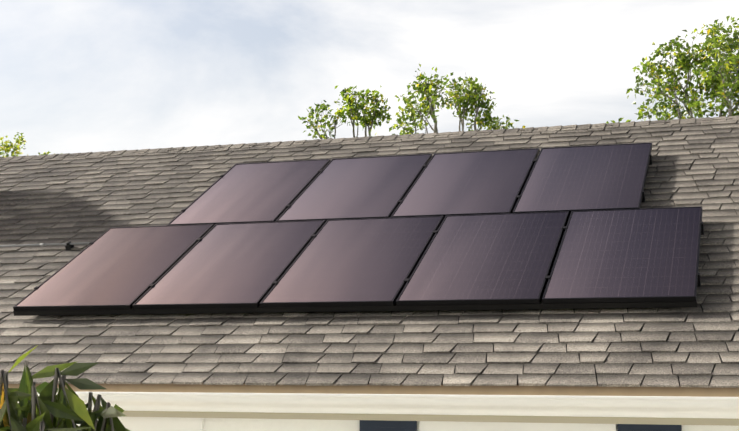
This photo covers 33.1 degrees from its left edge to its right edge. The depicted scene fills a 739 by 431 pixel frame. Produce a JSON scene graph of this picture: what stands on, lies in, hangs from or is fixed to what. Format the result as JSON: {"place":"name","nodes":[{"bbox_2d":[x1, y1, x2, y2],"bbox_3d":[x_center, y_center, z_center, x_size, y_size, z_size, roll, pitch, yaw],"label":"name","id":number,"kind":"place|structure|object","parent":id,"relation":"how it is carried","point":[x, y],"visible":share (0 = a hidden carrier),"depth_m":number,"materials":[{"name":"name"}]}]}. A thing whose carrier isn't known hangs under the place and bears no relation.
{"place":"outdoors","nodes":[
{"label":"outdoors","id":0,"kind":"place"},
{"bbox_2d":[0,345,129,430],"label":"shrub","id":1,"kind":"object","parent":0,"point":[49,409],"visible":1,"depth_m":2.63,"materials":[{"name":"green plant"}]},
{"bbox_2d":[0,0,738,156],"label":"sky","id":2,"kind":"structure","parent":0,"point":[77,76],"materials":[{"name":"white"}]},
{"label":"ground","id":3,"kind":"structure","parent":0,"visible":0},
{"bbox_2d":[0,132,61,156],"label":"tree","id":4,"kind":"object","parent":3,"relation":"on","point":[7,148],"visible":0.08,"depth_m":52.77,"materials":[{"name":"green plant"}]},
{"bbox_2d":[298,85,391,138],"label":"tree","id":5,"kind":"object","parent":3,"relation":"on","point":[352,112],"visible":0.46,"depth_m":45.15,"materials":[{"name":"green plant"}]},
{"bbox_2d":[389,63,524,134],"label":"tree","id":6,"kind":"object","parent":3,"relation":"on","point":[471,97],"visible":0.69,"depth_m":47.55,"materials":[{"name":"green plant"}]},
{"bbox_2d":[606,16,738,123],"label":"tree","id":7,"kind":"object","parent":3,"relation":"on","point":[718,81],"visible":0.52,"depth_m":34.34,"materials":[{"name":"green plant"}]},
{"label":"house walls","id":8,"kind":"object","parent":3,"relation":"on","visible":0},
{"bbox_2d":[196,418,203,430],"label":"wall trim","id":9,"kind":"structure","parent":8,"relation":"attached to","point":[199,424],"depth_m":8.38,"materials":[{"name":"white"}]},
{"bbox_2d":[76,417,196,430],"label":"wall","id":10,"kind":"structure","parent":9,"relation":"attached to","point":[157,424],"depth_m":8.47,"materials":[{"name":"white paint"}]},
{"bbox_2d":[360,420,416,430],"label":"shutter","id":11,"kind":"object","parent":9,"relation":"attached to","point":[374,425],"visible":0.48,"depth_m":7.98,"materials":[{"name":"blue"}]},
{"bbox_2d":[419,421,615,430],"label":"window","id":12,"kind":"structure","parent":9,"relation":"attached to","point":[464,426],"depth_m":7.76,"materials":[{"name":"white"}]},
{"bbox_2d":[618,424,681,430],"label":"shutter","id":13,"kind":"object","parent":9,"relation":"attached to","point":[638,427],"visible":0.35,"depth_m":7.49,"materials":[{"name":"blue"}]},
{"bbox_2d":[5,127,738,385],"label":"roof deck","id":14,"kind":"structure","parent":8,"relation":"on","point":[501,310],"depth_m":8.29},
{"bbox_2d":[0,241,89,249],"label":"conduit","id":15,"kind":"object","parent":14,"relation":"on","point":[69,245],"visible":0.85,"depth_m":11.01,"materials":[{"name":"silver metal"}]},
{"bbox_2d":[13,143,703,315],"bbox_3d":[0.131,0.049,10.285,5.112,1.605,2.981,-2,-7,17],"label":"solar array","id":16,"kind":"object","parent":14,"relation":"on","point":[437,231],"visible":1,"depth_m":9.74,"materials":[{"name":"black glass"}]},
{"bbox_2d":[0,118,738,387],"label":"roof shingles","id":17,"kind":"object","parent":14,"relation":"on","point":[112,191],"visible":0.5,"depth_m":8.80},
{"bbox_2d":[0,115,738,161],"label":"ridge caps","id":18,"kind":"object","parent":14,"relation":"on","point":[460,133],"visible":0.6,"depth_m":12.89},
{"bbox_2d":[8,383,738,425],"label":"eave trim","id":19,"kind":"structure","parent":14,"relation":"attached to","point":[573,391],"depth_m":7.65,"materials":[{"name":"white"}]},
{"bbox_2d":[18,392,738,418],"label":"fascia board","id":20,"kind":"object","parent":19,"relation":"attached to","point":[606,406],"depth_m":7.55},
{"bbox_2d":[203,418,738,430],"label":"siding","id":21,"kind":"object","parent":8,"relation":"attached to","point":[229,424],"visible":0.06,"depth_m":8.21,"materials":[{"name":"beige paint"}]}
]}

